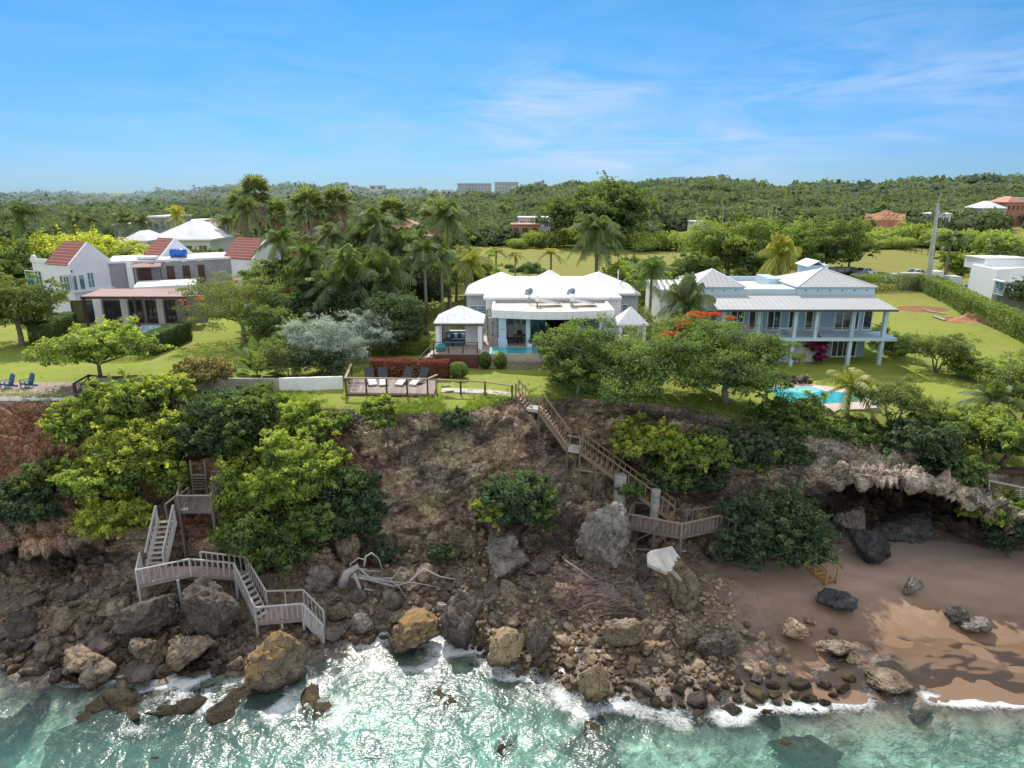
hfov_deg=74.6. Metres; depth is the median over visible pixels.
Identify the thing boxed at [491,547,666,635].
brush heap
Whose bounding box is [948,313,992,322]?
soil heap
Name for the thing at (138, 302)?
sliding door
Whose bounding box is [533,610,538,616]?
shore stone
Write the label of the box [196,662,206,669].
shore stone
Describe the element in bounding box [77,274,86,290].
french window
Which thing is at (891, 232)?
field shrub
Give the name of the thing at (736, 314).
french window
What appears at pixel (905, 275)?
wall
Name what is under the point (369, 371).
sun lounger
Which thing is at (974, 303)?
hedge
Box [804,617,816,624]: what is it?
shore stone
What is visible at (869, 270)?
parked car
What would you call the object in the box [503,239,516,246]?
field shrub
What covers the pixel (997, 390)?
coconut palm
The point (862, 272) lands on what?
parked car
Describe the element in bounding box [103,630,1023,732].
water
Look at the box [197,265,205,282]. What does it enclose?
door
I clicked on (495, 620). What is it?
shore stone
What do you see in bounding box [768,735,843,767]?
reef rock
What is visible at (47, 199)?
forest
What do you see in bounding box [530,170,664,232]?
giant tree
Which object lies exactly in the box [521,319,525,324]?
window
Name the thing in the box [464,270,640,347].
villa
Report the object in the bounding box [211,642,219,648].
shore stone
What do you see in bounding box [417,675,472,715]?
reef rock
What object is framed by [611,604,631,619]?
shore stone
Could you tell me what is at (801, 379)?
rock wall
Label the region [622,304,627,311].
window
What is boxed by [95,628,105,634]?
shore stone
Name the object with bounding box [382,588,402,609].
shore stone
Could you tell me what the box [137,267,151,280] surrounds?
door
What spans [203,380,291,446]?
cliff bush
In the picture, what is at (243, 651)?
shore stone
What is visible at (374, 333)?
silver buttonwood
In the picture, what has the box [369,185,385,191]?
house
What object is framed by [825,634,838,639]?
shore stone
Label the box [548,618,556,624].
shore stone
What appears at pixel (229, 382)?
garden wall
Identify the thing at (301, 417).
cliff bush
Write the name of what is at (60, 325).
hedge
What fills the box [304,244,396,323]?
dark tree
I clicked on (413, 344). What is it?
hedge
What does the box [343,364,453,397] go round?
sun deck
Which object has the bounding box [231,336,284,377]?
traveller palm
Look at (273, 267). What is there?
garden tree
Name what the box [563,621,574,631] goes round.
shore stone
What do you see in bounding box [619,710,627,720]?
reef rock
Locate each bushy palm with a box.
[311,243,379,346]
[355,242,419,343]
[654,271,716,333]
[757,231,802,275]
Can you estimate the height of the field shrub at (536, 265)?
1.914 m
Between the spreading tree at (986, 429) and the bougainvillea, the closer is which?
the spreading tree at (986, 429)
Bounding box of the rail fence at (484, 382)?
[435,379,512,399]
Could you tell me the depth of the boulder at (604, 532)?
40.69 m
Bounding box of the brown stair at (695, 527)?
[515,380,736,559]
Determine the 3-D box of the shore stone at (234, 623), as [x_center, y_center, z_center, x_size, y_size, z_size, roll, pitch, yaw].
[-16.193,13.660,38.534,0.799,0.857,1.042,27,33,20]
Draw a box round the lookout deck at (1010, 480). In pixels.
[987,467,1023,500]
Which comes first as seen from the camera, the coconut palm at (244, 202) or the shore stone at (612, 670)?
the shore stone at (612, 670)
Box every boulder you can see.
[63,643,104,672]
[105,598,130,619]
[112,593,179,635]
[128,637,167,664]
[143,564,188,595]
[165,635,216,671]
[181,575,241,638]
[244,629,307,693]
[304,564,340,592]
[333,530,359,566]
[351,612,372,633]
[388,608,440,653]
[439,589,483,649]
[485,534,529,580]
[488,626,524,666]
[524,618,551,658]
[546,581,577,610]
[574,501,630,568]
[576,662,609,703]
[601,617,646,646]
[636,553,651,585]
[643,576,654,591]
[664,557,700,613]
[672,613,705,646]
[695,628,738,658]
[708,536,724,562]
[782,617,810,639]
[815,588,858,611]
[815,639,856,655]
[832,506,865,531]
[845,527,890,564]
[865,667,913,693]
[866,508,932,543]
[903,576,923,595]
[942,603,969,622]
[958,616,992,631]
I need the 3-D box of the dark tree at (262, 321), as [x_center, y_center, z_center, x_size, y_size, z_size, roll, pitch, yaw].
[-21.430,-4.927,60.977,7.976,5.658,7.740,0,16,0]
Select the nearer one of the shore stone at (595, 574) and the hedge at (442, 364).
the shore stone at (595, 574)
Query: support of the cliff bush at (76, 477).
on the cliff
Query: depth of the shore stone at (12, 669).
35.60 m
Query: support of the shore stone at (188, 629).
on the beach
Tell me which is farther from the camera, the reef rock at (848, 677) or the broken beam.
the broken beam
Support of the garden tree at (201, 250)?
on the ground at (911, 317)
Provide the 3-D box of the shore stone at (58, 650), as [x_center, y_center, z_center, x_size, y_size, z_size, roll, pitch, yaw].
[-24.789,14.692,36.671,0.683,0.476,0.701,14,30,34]
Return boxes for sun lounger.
[364,367,377,385]
[378,367,387,385]
[394,367,413,385]
[408,367,429,384]
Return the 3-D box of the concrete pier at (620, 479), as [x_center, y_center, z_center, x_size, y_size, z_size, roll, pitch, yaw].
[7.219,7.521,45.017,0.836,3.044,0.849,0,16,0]
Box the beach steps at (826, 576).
[803,559,838,585]
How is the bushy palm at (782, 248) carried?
on the ground at (911, 317)
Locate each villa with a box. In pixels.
[24,237,280,340]
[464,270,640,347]
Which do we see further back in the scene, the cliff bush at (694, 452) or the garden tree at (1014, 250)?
the garden tree at (1014, 250)
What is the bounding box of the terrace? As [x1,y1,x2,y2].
[479,328,549,367]
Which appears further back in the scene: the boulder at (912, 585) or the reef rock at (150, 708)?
the boulder at (912, 585)
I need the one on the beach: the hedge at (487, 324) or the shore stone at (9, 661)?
the shore stone at (9, 661)
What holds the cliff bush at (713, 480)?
on the cliff
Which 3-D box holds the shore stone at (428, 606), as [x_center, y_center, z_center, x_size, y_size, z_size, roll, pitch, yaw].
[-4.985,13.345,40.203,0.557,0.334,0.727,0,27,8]
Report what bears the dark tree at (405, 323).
on the ground at (911, 317)
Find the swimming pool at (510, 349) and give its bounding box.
[488,338,539,353]
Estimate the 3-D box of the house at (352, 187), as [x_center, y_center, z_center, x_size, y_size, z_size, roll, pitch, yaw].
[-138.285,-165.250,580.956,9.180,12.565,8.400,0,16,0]
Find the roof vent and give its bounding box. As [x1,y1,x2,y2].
[136,256,158,259]
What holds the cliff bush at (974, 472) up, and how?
on the cliff
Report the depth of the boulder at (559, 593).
39.18 m
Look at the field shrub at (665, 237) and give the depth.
168.60 m
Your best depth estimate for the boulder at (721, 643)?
35.61 m
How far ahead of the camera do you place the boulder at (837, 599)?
39.47 m
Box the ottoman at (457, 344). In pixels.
[454,340,462,345]
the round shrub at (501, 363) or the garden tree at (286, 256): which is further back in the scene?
the garden tree at (286, 256)
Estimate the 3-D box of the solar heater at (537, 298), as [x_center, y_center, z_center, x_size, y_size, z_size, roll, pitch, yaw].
[3.289,-7.583,61.076,2.504,1.010,1.600,0,16,0]
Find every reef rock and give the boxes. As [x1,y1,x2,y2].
[0,693,49,756]
[40,732,147,767]
[57,684,206,745]
[128,683,218,743]
[141,726,213,767]
[206,682,286,751]
[209,723,246,748]
[291,682,334,737]
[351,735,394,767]
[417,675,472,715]
[492,734,517,762]
[555,710,622,767]
[601,696,609,701]
[614,685,621,694]
[619,696,632,711]
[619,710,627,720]
[629,678,654,695]
[634,709,640,716]
[650,695,661,708]
[652,711,662,720]
[660,701,671,712]
[665,695,672,703]
[670,684,684,695]
[672,711,684,726]
[677,702,686,710]
[687,691,707,708]
[687,708,707,726]
[702,680,708,688]
[707,718,715,725]
[709,682,719,694]
[712,692,720,700]
[717,702,741,718]
[721,679,729,689]
[731,687,740,693]
[732,693,741,703]
[735,678,742,685]
[744,682,766,703]
[745,702,758,714]
[750,672,762,683]
[755,709,780,730]
[766,680,779,689]
[768,690,781,698]
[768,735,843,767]
[770,701,780,710]
[783,699,792,705]
[789,677,811,690]
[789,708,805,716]
[790,691,798,698]
[800,693,817,703]
[814,679,831,689]
[818,698,831,706]
[827,690,837,697]
[834,682,850,693]
[841,672,856,683]
[908,708,932,722]
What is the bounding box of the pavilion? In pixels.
[613,307,648,342]
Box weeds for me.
[1,391,1011,563]
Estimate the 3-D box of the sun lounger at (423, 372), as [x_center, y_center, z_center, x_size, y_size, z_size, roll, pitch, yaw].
[-7.221,-0.579,52.116,0.730,1.038,2.080,7,17,23]
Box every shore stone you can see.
[1,641,18,653]
[4,610,39,641]
[5,658,14,666]
[6,664,19,674]
[13,653,25,662]
[17,640,34,652]
[17,661,48,675]
[19,593,46,608]
[23,589,35,596]
[32,640,52,658]
[37,609,44,615]
[39,586,48,592]
[45,594,54,600]
[46,653,59,665]
[47,604,57,613]
[48,670,63,683]
[50,579,60,588]
[50,630,60,636]
[51,607,74,633]
[52,636,65,646]
[52,647,63,654]
[62,643,75,650]
[62,669,69,675]
[66,581,88,600]
[66,673,78,682]
[67,601,79,608]
[67,635,76,642]
[74,573,83,582]
[74,623,93,639]
[77,614,90,623]
[78,657,118,689]
[84,633,117,655]
[85,606,97,611]
[88,577,101,587]
[89,597,100,605]
[92,617,103,623]
[93,587,104,595]
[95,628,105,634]
[96,608,107,616]
[104,619,113,628]
[108,579,123,588]
[110,590,116,596]
[110,659,121,665]
[111,593,131,601]
[118,650,128,656]
[119,634,137,648]
[121,583,135,593]
[123,659,158,683]
[125,577,132,582]
[135,587,152,600]
[155,663,172,678]
[156,629,166,635]
[157,631,168,646]
[168,626,179,634]
[169,619,178,626]
[173,586,187,603]
[180,612,186,618]
[183,623,195,634]
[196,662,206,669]
[210,664,223,677]
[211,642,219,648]
[217,643,226,654]
[226,630,235,637]
[226,656,246,670]
[231,620,238,626]
[235,635,248,646]
[239,646,247,655]
[308,634,319,644]
[324,623,349,642]
[327,603,348,621]
[329,600,335,606]
[350,588,366,603]
[352,639,358,645]
[356,605,362,610]
[361,582,369,588]
[362,634,375,644]
[366,604,374,609]
[377,613,383,619]
[379,635,388,641]
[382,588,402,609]
[388,568,406,590]
[391,609,406,623]
[412,584,419,590]
[413,595,422,604]
[415,562,439,582]
[421,587,428,592]
[424,603,433,610]
[436,602,446,611]
[438,590,449,601]
[446,586,453,592]
[455,580,462,587]
[472,579,482,588]
[473,622,479,629]
[475,595,483,602]
[483,571,489,576]
[484,590,490,597]
[486,655,492,665]
[488,602,495,610]
[489,612,503,628]
[491,628,497,635]
[499,579,519,600]
[506,617,520,628]
[510,607,518,613]
[515,576,522,583]
[519,593,528,601]
[521,664,529,670]
[522,583,529,589]
[524,558,551,574]
[524,603,532,611]
[532,648,550,667]
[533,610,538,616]
[539,587,549,601]
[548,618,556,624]
[549,663,557,669]
[550,644,556,649]
[555,617,568,629]
[556,571,563,578]
[556,635,572,646]
[560,609,566,616]
[561,562,571,568]
[562,659,574,670]
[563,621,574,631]
[568,646,574,654]
[570,617,578,626]
[570,679,577,685]
[571,568,578,574]
[572,654,577,661]
[580,641,586,646]
[581,624,590,629]
[584,653,597,666]
[589,572,600,577]
[590,636,604,648]
[596,581,620,603]
[602,654,615,660]
[607,682,613,696]
[610,668,616,673]
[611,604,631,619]
[613,660,621,669]
[624,678,629,684]
[625,647,631,651]
[626,664,634,673]
[629,655,640,665]
[631,588,645,600]
[634,604,642,609]
[635,611,642,619]
[637,671,643,677]
[640,618,650,627]
[641,640,654,655]
[652,667,661,673]
[653,627,666,639]
[660,654,677,668]
[664,668,678,679]
[672,638,685,648]
[684,668,690,674]
[690,657,705,672]
[707,655,718,660]
[719,660,728,665]
[739,629,747,634]
[743,621,750,627]
[743,665,753,673]
[756,631,766,639]
[758,661,771,671]
[764,670,771,678]
[769,639,783,656]
[775,665,786,675]
[785,654,791,661]
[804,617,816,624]
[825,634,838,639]
[828,665,835,670]
[829,628,837,634]
[846,652,861,665]
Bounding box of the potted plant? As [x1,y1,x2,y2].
[526,339,532,347]
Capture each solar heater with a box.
[534,294,561,306]
[568,294,596,305]
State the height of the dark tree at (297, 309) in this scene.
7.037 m
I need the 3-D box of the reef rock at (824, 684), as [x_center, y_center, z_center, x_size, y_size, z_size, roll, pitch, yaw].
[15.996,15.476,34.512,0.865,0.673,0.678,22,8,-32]
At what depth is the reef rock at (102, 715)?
32.84 m
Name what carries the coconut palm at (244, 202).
on the ground at (911, 317)
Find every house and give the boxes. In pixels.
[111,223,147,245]
[121,230,158,253]
[145,214,191,233]
[156,220,235,252]
[191,219,214,221]
[345,185,357,190]
[350,217,435,258]
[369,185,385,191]
[442,190,452,193]
[511,223,539,244]
[518,216,550,232]
[645,258,898,365]
[670,177,684,181]
[687,220,702,230]
[922,212,951,227]
[964,201,1007,218]
[964,255,1023,314]
[990,196,1023,225]
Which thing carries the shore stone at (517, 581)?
on the beach
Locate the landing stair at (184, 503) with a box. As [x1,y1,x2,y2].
[164,460,237,564]
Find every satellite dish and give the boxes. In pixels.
[524,288,532,303]
[566,288,574,303]
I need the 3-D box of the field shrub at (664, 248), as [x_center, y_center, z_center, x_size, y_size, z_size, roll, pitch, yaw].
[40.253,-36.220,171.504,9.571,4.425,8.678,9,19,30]
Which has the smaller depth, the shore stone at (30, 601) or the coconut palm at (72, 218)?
the shore stone at (30, 601)
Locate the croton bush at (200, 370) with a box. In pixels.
[169,355,237,385]
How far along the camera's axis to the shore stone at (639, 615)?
38.65 m
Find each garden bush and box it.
[242,334,325,376]
[281,335,353,376]
[622,306,699,343]
[867,321,893,345]
[870,330,921,357]
[940,355,1002,379]
[951,355,1018,381]
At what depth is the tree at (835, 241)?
119.84 m
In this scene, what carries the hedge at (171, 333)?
on the ground at (911, 317)
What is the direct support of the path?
on the ground at (911, 317)
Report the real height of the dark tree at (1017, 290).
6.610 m
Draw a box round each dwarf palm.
[485,247,506,271]
[504,251,524,275]
[537,248,565,269]
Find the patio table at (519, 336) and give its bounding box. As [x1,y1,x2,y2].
[513,334,525,343]
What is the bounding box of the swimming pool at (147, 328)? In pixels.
[141,325,160,332]
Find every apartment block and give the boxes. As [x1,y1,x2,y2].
[457,183,491,193]
[495,182,518,192]
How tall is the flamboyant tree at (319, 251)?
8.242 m
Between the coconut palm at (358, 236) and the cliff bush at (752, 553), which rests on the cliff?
the cliff bush at (752, 553)
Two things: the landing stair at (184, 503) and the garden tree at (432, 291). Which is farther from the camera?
the garden tree at (432, 291)
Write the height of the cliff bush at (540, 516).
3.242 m
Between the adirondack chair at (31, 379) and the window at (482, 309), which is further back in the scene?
the window at (482, 309)
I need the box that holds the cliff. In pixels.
[0,398,1023,587]
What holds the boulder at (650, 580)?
on the beach
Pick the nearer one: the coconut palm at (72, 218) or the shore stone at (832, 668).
the shore stone at (832, 668)
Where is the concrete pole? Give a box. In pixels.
[924,194,940,291]
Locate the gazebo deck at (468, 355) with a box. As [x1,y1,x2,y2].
[418,341,479,367]
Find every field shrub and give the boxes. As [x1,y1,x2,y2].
[0,244,14,257]
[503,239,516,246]
[504,264,513,268]
[510,238,529,248]
[520,230,550,245]
[520,264,535,273]
[526,262,540,270]
[533,268,546,273]
[535,232,558,246]
[543,232,565,246]
[548,230,569,244]
[562,228,581,241]
[564,237,576,244]
[617,232,635,246]
[619,230,648,249]
[629,239,656,251]
[638,233,662,248]
[653,234,681,250]
[655,230,681,248]
[667,234,692,248]
[682,227,700,233]
[781,221,796,228]
[850,219,872,234]
[867,232,889,240]
[872,229,885,235]
[873,239,892,248]
[874,226,896,233]
[885,229,914,237]
[885,236,909,248]
[892,221,932,246]
[892,234,919,243]
[892,237,917,248]
[917,228,952,245]
[918,227,948,245]
[930,241,955,249]
[946,228,980,251]
[951,228,976,249]
[957,231,987,252]
[970,228,1014,252]
[986,232,1022,244]
[994,233,1023,252]
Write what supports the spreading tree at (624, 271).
on the ground at (911, 317)
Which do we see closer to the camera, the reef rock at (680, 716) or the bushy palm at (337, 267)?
the reef rock at (680, 716)
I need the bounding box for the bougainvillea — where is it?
[801,333,830,362]
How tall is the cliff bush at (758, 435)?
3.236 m
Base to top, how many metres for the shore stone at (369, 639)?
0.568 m
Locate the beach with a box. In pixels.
[0,541,1023,767]
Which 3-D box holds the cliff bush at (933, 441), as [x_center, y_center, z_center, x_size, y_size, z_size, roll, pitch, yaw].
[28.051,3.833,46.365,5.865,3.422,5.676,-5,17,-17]
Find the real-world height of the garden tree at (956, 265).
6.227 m
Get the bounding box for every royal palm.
[0,200,59,244]
[252,226,299,265]
[311,221,356,254]
[343,207,407,255]
[399,237,446,335]
[413,244,472,312]
[417,201,482,309]
[450,245,486,306]
[566,213,626,271]
[924,231,973,274]
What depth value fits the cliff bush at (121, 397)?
44.33 m
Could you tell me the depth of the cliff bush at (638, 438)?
45.13 m
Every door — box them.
[70,300,95,322]
[103,300,122,322]
[128,300,144,322]
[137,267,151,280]
[145,300,158,322]
[164,300,176,322]
[166,266,175,279]
[182,265,190,278]
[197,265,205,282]
[531,319,537,335]
[538,320,545,333]
[797,342,806,361]
[804,342,812,361]
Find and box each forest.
[0,175,921,206]
[0,178,1023,246]
[3,181,390,198]
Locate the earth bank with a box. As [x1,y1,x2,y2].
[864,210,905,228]
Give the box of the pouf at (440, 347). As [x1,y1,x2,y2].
[435,344,445,350]
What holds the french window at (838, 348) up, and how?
in the blue house at (813, 298)
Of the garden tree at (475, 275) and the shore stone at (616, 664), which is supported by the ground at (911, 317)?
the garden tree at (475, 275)
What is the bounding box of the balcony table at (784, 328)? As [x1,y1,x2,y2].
[777,327,791,334]
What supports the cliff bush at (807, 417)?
on the ground at (911, 317)
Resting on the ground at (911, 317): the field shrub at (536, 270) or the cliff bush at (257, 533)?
the field shrub at (536, 270)
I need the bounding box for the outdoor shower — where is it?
[488,317,496,344]
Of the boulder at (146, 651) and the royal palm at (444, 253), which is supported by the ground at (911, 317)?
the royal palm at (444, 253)
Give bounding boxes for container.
[932,270,943,288]
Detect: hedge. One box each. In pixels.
[26,311,78,345]
[37,349,151,360]
[140,321,192,355]
[369,356,450,378]
[389,339,430,355]
[485,308,498,341]
[849,273,1023,343]
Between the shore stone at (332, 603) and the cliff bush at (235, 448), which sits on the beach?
the shore stone at (332, 603)
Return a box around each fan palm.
[222,182,252,238]
[233,172,274,237]
[265,195,289,231]
[284,181,330,242]
[321,185,356,232]
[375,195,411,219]
[415,192,457,241]
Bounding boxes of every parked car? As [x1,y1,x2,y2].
[828,267,851,275]
[839,267,858,275]
[854,271,870,279]
[858,267,876,273]
[880,273,897,282]
[906,269,925,272]
[960,283,967,289]
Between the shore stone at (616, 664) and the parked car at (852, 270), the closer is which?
the shore stone at (616, 664)
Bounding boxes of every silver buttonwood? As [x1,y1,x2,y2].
[276,308,371,371]
[335,309,401,359]
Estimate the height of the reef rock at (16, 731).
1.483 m
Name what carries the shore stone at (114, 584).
on the beach
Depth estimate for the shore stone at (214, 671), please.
35.62 m
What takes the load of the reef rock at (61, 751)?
on the beach
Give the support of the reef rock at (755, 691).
on the beach
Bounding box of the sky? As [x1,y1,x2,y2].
[0,0,1023,192]
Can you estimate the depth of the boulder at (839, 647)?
36.12 m
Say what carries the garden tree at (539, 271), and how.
on the ground at (911, 317)
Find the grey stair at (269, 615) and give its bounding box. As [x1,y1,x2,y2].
[134,505,325,643]
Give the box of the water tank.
[169,249,187,257]
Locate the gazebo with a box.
[434,306,485,349]
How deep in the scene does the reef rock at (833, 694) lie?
33.76 m
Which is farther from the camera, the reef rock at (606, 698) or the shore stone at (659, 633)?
the shore stone at (659, 633)
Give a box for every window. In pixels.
[24,270,44,287]
[34,271,43,287]
[58,274,74,290]
[62,275,71,291]
[70,274,79,291]
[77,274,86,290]
[86,272,95,287]
[198,245,207,252]
[469,306,485,316]
[507,319,513,324]
[515,319,520,323]
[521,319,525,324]
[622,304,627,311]
[730,312,744,322]
[747,312,762,328]
[766,312,781,328]
[788,312,798,326]
[804,312,820,328]
[830,341,846,356]
[833,312,859,328]
[851,341,857,356]
[861,312,873,328]
[993,281,1005,295]
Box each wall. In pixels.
[96,377,279,390]
[278,376,342,390]
[507,360,609,368]
[779,374,812,384]
[896,272,923,289]
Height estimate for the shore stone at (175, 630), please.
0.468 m
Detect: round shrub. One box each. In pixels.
[448,361,467,377]
[478,351,491,368]
[493,351,506,368]
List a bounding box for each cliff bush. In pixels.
[0,472,68,534]
[6,449,75,494]
[34,398,120,446]
[45,452,158,505]
[53,367,178,429]
[59,398,192,478]
[66,483,165,539]
[132,372,196,410]
[141,456,202,498]
[167,410,203,431]
[168,413,251,461]
[175,384,269,446]
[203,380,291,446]
[203,501,324,588]
[205,442,295,521]
[207,417,271,461]
[253,428,359,509]
[269,398,333,443]
[282,492,353,545]
[312,464,395,544]
[321,409,352,432]
[355,393,399,428]
[363,540,404,564]
[424,541,457,561]
[436,404,470,428]
[468,498,504,531]
[472,468,565,529]
[520,480,558,531]
[607,410,684,460]
[611,472,648,497]
[636,455,699,493]
[648,424,741,474]
[679,408,784,472]
[689,463,735,493]
[709,447,785,476]
[711,480,844,568]
[712,517,787,573]
[733,420,804,463]
[745,390,835,450]
[773,530,831,571]
[775,443,817,466]
[822,414,891,446]
[876,411,971,466]
[913,448,999,499]
[954,482,1023,527]
[975,497,1023,557]
[978,418,1023,458]
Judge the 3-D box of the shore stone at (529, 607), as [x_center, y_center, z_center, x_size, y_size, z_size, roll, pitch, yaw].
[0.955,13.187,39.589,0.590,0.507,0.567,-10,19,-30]
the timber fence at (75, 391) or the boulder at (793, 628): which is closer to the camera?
the boulder at (793, 628)
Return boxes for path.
[441,388,510,396]
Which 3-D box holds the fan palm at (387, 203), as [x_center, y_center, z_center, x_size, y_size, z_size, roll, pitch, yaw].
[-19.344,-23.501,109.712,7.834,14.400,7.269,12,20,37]
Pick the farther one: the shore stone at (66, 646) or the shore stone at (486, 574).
the shore stone at (486, 574)
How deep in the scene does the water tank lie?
82.88 m
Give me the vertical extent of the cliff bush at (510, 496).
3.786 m
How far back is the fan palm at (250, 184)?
116.62 m
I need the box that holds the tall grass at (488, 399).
[0,373,1023,466]
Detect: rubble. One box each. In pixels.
[0,541,475,674]
[459,549,739,692]
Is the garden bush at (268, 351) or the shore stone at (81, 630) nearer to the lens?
the shore stone at (81, 630)
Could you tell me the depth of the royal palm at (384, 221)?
72.06 m
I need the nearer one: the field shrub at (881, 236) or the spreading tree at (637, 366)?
the spreading tree at (637, 366)
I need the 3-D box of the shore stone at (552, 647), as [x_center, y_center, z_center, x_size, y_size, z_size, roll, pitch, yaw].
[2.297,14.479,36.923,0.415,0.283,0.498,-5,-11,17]
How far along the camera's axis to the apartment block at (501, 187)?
575.44 m
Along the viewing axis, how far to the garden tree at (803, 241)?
113.20 m
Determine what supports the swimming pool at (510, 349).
on the terrace
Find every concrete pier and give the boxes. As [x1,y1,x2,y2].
[613,473,626,507]
[649,488,660,518]
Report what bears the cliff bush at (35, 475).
on the cliff
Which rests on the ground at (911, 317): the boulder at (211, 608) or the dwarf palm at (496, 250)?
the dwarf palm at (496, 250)
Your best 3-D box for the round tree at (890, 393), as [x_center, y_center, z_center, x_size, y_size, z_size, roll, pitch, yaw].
[28.231,1.552,49.340,6.203,4.702,5.302,14,21,39]
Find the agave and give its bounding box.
[75,380,94,394]
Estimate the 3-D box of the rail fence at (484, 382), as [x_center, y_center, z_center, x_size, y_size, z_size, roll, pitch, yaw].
[-2.785,0.501,49.831,5.915,1.604,0.556,3,16,11]
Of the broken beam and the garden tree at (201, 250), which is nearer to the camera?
the broken beam
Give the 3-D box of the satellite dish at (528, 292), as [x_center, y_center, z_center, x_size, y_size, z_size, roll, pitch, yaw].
[1.551,-8.103,62.105,0.833,1.466,0.793,0,16,0]
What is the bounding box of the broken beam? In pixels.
[669,569,681,581]
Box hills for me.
[90,193,1023,235]
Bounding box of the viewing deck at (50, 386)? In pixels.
[0,382,81,405]
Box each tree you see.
[0,221,149,258]
[0,232,51,290]
[0,267,70,345]
[9,306,59,336]
[11,245,48,286]
[21,315,177,375]
[130,248,145,254]
[167,256,305,342]
[185,244,226,252]
[235,232,291,262]
[235,300,318,348]
[236,256,296,307]
[250,258,319,315]
[252,278,345,330]
[269,254,333,322]
[272,231,323,262]
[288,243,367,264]
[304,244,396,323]
[337,552,455,595]
[345,289,430,355]
[378,287,435,329]
[381,237,439,288]
[395,252,452,302]
[412,256,457,310]
[434,228,475,250]
[438,258,495,300]
[458,246,504,285]
[522,267,544,275]
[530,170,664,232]
[532,315,598,373]
[537,336,611,393]
[548,308,732,411]
[597,255,649,291]
[611,253,668,296]
[633,271,683,305]
[655,308,806,406]
[666,247,725,279]
[672,206,796,275]
[695,228,805,275]
[753,224,824,271]
[787,212,829,248]
[795,212,875,265]
[833,229,883,266]
[853,373,948,428]
[891,330,982,372]
[911,400,995,449]
[934,249,984,277]
[936,402,1023,466]
[953,347,1023,421]
[967,232,1023,276]
[1001,275,1023,308]
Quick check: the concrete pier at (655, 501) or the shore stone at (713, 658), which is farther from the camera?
the concrete pier at (655, 501)
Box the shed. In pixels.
[941,275,961,293]
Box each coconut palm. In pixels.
[58,210,92,237]
[79,213,108,239]
[103,209,143,237]
[123,211,159,234]
[162,204,189,228]
[211,212,232,233]
[226,193,269,237]
[277,242,327,286]
[293,270,340,313]
[320,244,388,284]
[333,220,397,253]
[375,226,435,294]
[388,223,440,310]
[451,247,495,286]
[620,255,677,330]
[815,365,889,420]
[951,380,1023,422]
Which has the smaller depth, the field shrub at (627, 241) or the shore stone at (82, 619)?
the shore stone at (82, 619)
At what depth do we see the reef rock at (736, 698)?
33.50 m
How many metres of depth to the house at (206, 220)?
174.64 m
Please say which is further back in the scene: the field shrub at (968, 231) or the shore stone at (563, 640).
the field shrub at (968, 231)
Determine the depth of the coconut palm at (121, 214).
141.37 m
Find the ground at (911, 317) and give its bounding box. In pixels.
[0,236,1023,477]
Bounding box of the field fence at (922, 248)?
[890,241,979,256]
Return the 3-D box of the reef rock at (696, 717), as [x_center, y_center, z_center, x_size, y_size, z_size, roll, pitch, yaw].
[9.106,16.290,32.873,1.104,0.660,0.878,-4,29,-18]
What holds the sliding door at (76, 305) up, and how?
in the red roof villa at (100, 284)
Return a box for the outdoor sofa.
[444,332,464,346]
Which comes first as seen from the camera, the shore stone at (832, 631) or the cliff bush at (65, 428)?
the shore stone at (832, 631)
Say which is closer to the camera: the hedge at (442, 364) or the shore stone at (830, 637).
the shore stone at (830, 637)
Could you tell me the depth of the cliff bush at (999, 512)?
43.51 m
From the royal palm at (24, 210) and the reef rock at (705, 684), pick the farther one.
the royal palm at (24, 210)
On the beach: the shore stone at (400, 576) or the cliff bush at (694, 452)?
the shore stone at (400, 576)
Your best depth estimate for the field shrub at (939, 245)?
169.26 m
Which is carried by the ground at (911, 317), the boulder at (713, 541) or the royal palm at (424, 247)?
the royal palm at (424, 247)
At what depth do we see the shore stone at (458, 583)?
41.40 m
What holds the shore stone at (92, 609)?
on the beach
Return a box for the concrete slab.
[647,546,679,574]
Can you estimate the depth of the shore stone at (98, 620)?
38.51 m
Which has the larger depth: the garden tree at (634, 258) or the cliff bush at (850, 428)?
the garden tree at (634, 258)
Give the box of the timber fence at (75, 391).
[72,374,158,398]
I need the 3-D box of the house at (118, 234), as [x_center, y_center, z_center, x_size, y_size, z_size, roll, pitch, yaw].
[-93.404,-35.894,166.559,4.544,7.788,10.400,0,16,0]
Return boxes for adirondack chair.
[0,373,17,388]
[18,373,37,388]
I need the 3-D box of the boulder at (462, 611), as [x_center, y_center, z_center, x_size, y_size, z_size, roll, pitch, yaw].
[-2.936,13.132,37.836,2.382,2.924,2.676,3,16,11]
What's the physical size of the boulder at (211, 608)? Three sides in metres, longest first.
3.714 x 3.533 x 2.537 m
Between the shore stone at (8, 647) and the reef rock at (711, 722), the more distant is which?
the shore stone at (8, 647)
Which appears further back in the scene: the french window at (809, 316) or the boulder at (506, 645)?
the french window at (809, 316)
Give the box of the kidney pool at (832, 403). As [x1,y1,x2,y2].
[770,383,879,415]
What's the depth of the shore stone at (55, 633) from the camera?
37.65 m
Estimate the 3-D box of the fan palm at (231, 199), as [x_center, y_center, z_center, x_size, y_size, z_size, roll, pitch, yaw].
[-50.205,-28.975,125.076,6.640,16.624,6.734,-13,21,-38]
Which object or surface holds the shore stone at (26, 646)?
on the beach
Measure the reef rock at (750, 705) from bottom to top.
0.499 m
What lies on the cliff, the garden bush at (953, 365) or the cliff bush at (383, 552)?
the cliff bush at (383, 552)

